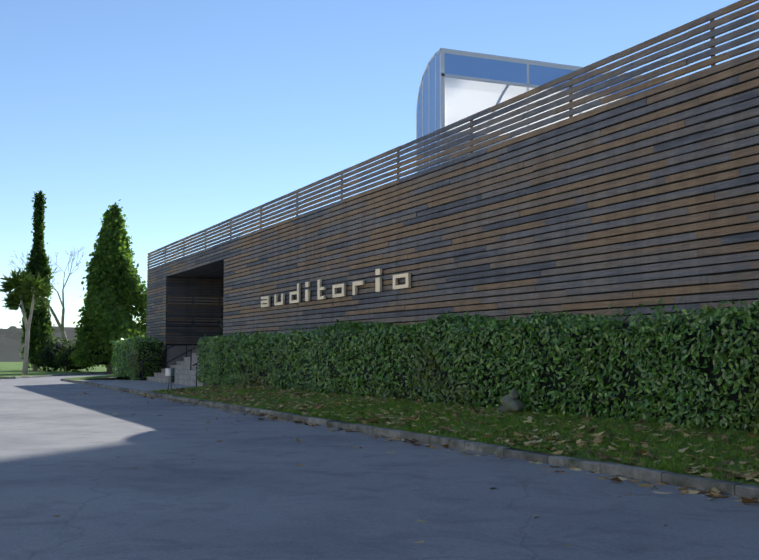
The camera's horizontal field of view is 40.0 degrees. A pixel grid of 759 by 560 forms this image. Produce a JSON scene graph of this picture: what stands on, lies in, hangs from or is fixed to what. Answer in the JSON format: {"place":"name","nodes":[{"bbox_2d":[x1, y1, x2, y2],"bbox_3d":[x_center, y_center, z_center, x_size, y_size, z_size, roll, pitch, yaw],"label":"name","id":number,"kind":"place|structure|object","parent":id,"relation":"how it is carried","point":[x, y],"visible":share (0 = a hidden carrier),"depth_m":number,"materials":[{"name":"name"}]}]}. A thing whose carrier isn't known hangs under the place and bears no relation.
{"place":"outdoors","nodes":[
{"label":"outdoors","id":0,"kind":"place"},
{"bbox_2d":[0,362,116,376],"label":"verge lawn","id":1,"kind":"structure","parent":0,"point":[10,369],"depth_m":76.75,"materials":[{"name":"green plant"}]},
{"bbox_2d":[0,268,54,374],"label":"cordyline palm","id":2,"kind":"object","parent":1,"relation":"on","point":[23,285],"depth_m":59.85,"materials":[{"name":"green plant"}]},
{"bbox_2d":[19,337,55,370],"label":"green shrub","id":3,"kind":"object","parent":1,"relation":"on","point":[32,364],"depth_m":76.81,"materials":[{"name":"green plant"}]},
{"bbox_2d":[4,247,85,343],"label":"bare oak tree","id":4,"kind":"object","parent":1,"relation":"on","point":[63,332],"visible":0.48,"depth_m":83.69,"materials":[{"name":"beige plant"}]},
{"bbox_2d":[32,336,74,371],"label":"shrub","id":5,"kind":"object","parent":1,"relation":"on","point":[45,359],"depth_m":71.94,"materials":[{"name":"green plant"}]},
{"bbox_2d":[53,342,95,371],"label":"shrub","id":6,"kind":"object","parent":1,"relation":"on","point":[64,363],"depth_m":70.39,"materials":[{"name":"green plant"}]},
{"bbox_2d":[0,326,145,361],"bbox_3d":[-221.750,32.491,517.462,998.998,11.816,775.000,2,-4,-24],"label":"hillside terrain","id":7,"kind":"structure","parent":0,"point":[11,346],"depth_m":218.93,"materials":[{"name":"grass"},{"name":"soil"}]},
{"bbox_2d":[63,375,125,379],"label":"lawn grass","id":8,"kind":"structure","parent":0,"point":[90,377],"depth_m":49.58,"materials":[{"name":"green plant"}]},
{"bbox_2d":[77,380,200,390],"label":"walkway","id":9,"kind":"structure","parent":0,"point":[144,385],"depth_m":40.63,"materials":[{"name":"concrete"}]},
{"bbox_2d":[165,368,174,389],"bbox_3d":[-6.788,3.220,33.753,0.316,0.740,0.316,-2,-4,21],"label":"litter bin","id":10,"kind":"object","parent":9,"relation":"on","point":[169,375],"visible":0.92,"depth_m":33.63,"materials":[{"name":"metal"}]},
{"bbox_2d":[147,351,220,386],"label":"entrance steps","id":11,"kind":"structure","parent":9,"relation":"on","point":[185,374],"depth_m":43.98,"materials":[{"name":"concrete"}]},
{"bbox_2d":[139,333,222,386],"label":"stair handrails","id":12,"kind":"object","parent":11,"relation":"on","point":[190,350],"visible":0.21,"depth_m":42.84,"materials":[{"name":"black metal"}]},
{"bbox_3d":[-5.271,1.889,40.740,1.700,1.225,3.100,2,-4,-24],"label":"porch ivy","id":13,"kind":"object","parent":11,"relation":"on","visible":0},
{"bbox_2d":[217,316,223,333],"bbox_3d":[-5.146,1.689,40.108,2.178,1.744,2.018,-4,-6,42],"label":"porch ivy","id":14,"kind":"object","parent":13,"relation":"attached to","point":[222,326],"visible":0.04,"depth_m":39.99,"materials":[{"name":"green plant"}]},
{"bbox_2d":[151,384,369,408],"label":"lawn grass","id":15,"kind":"structure","parent":0,"point":[315,400],"depth_m":26.52,"materials":[{"name":"green plant"}]},
{"bbox_2d":[0,373,758,559],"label":"road asphalt","id":16,"kind":"structure","parent":0,"point":[238,492],"depth_m":9.15,"materials":[{"name":"grey asphalt"}]},
{"bbox_2d":[19,190,54,370],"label":"cypress tree","id":17,"kind":"object","parent":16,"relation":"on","point":[38,257],"depth_m":74.19,"materials":[{"name":"green plant"}]},
{"bbox_2d":[68,205,147,373],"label":"conifer tree","id":18,"kind":"object","parent":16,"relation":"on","point":[111,259],"depth_m":69.08,"materials":[{"name":"green plant"}]},
{"bbox_2d":[108,199,122,222],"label":"tree leaves","id":19,"kind":"object","parent":18,"relation":"attached to","point":[114,206],"visible":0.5,"depth_m":70.34,"materials":[{"name":"green plant"}]},
{"bbox_2d":[110,335,164,380],"bbox_3d":[-11.619,3.732,49.706,1.542,2.190,6.012,2,-4,-24],"label":"laurel hedge","id":20,"kind":"object","parent":16,"relation":"on","point":[130,342],"depth_m":47.40,"materials":[{"name":"green plant"}]},
{"bbox_2d":[167,346,199,367],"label":"building wall","id":21,"kind":"structure","parent":16,"relation":"on","point":[174,352],"depth_m":47.49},
{"bbox_2d":[166,259,224,345],"bbox_3d":[-5.437,1.156,44.020,5.027,3.155,9.670,2,-4,-24],"label":"entrance recess","id":22,"kind":"object","parent":21,"relation":"attached to","point":[174,288],"visible":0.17,"depth_m":47.74,"materials":[{"name":"brown wood"}]},
{"bbox_2d":[416,48,674,172],"bbox_3d":[10.069,-3.962,34.268,18.942,4.720,1.617,2,-4,-24],"label":"rooflight frame","id":23,"kind":"object","parent":21,"relation":"on","point":[442,51],"visible":0.17,"depth_m":30.47,"materials":[{"name":"grey metal"}]},
{"bbox_2d":[445,77,622,161],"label":"rooflight panels","id":24,"kind":"object","parent":23,"relation":"in","point":[464,98],"visible":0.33,"depth_m":30.25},
{"bbox_2d":[418,52,664,171],"bbox_3d":[10.073,-3.951,34.273,18.930,4.700,1.600,2,-4,-24],"label":"blue rooflight glass","id":25,"kind":"object","parent":23,"relation":"in","point":[468,66],"visible":0.27,"depth_m":30.58,"materials":[{"name":"blue glass"}]},
{"bbox_2d":[167,297,223,323],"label":"wood slats","id":26,"kind":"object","parent":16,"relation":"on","point":[194,303],"depth_m":52.03,"materials":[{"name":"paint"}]},
{"bbox_2d":[0,398,620,544],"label":"fallen leaves","id":27,"kind":"object","parent":16,"relation":"on","point":[299,465],"depth_m":8.44,"materials":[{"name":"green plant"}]},
{"bbox_2d":[0,372,758,499],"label":"kerb stones","id":28,"kind":"object","parent":16,"relation":"on","point":[696,482],"visible":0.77,"depth_m":12.91,"materials":[{"name":"concrete"}]},
{"bbox_2d":[71,390,758,525],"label":"fallen leaves","id":29,"kind":"object","parent":16,"relation":"on","point":[714,491],"visible":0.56,"depth_m":13.05,"materials":[{"name":"brown plant"}]},
{"bbox_2d":[147,58,758,382],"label":"backing wall","id":30,"kind":"structure","parent":16,"relation":"on","point":[731,272],"depth_m":19.12,"materials":[{"name":"black"}]},
{"bbox_2d":[146,0,758,348],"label":"timber cladding","id":31,"kind":"structure","parent":30,"relation":"attached to","point":[713,42],"depth_m":19.03,"materials":[{"name":"brown wood"}]},
{"bbox_2d":[261,269,410,306],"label":"auditorio sign letters","id":32,"kind":"object","parent":31,"relation":"attached to","point":[378,283],"visible":1,"depth_m":28.16,"materials":[{"name":"beige metal"}]},
{"bbox_2d":[153,383,758,485],"bbox_3d":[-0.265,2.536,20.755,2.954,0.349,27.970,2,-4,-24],"label":"lawn","id":33,"kind":"structure","parent":16,"relation":"on","point":[747,476],"depth_m":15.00,"materials":[{"name":"green plant"}]},
{"bbox_2d":[196,293,758,433],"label":"laurel hedge","id":34,"kind":"object","parent":33,"relation":"on","point":[429,327],"depth_m":17.42,"materials":[{"name":"green plant"}]},
{"bbox_2d":[498,389,524,411],"bbox_3d":[2.225,2.041,17.660,0.339,0.388,0.463,4,-6,-44],"label":"stone boulder","id":35,"kind":"object","parent":33,"relation":"on","point":[511,402],"visible":0.98,"depth_m":17.53,"materials":[{"name":"grey stone"}]},
{"bbox_2d":[0,0,758,328],"label":"sky","id":36,"kind":"structure","parent":0,"point":[194,115],"materials":[{"name":"blue"}]}
]}

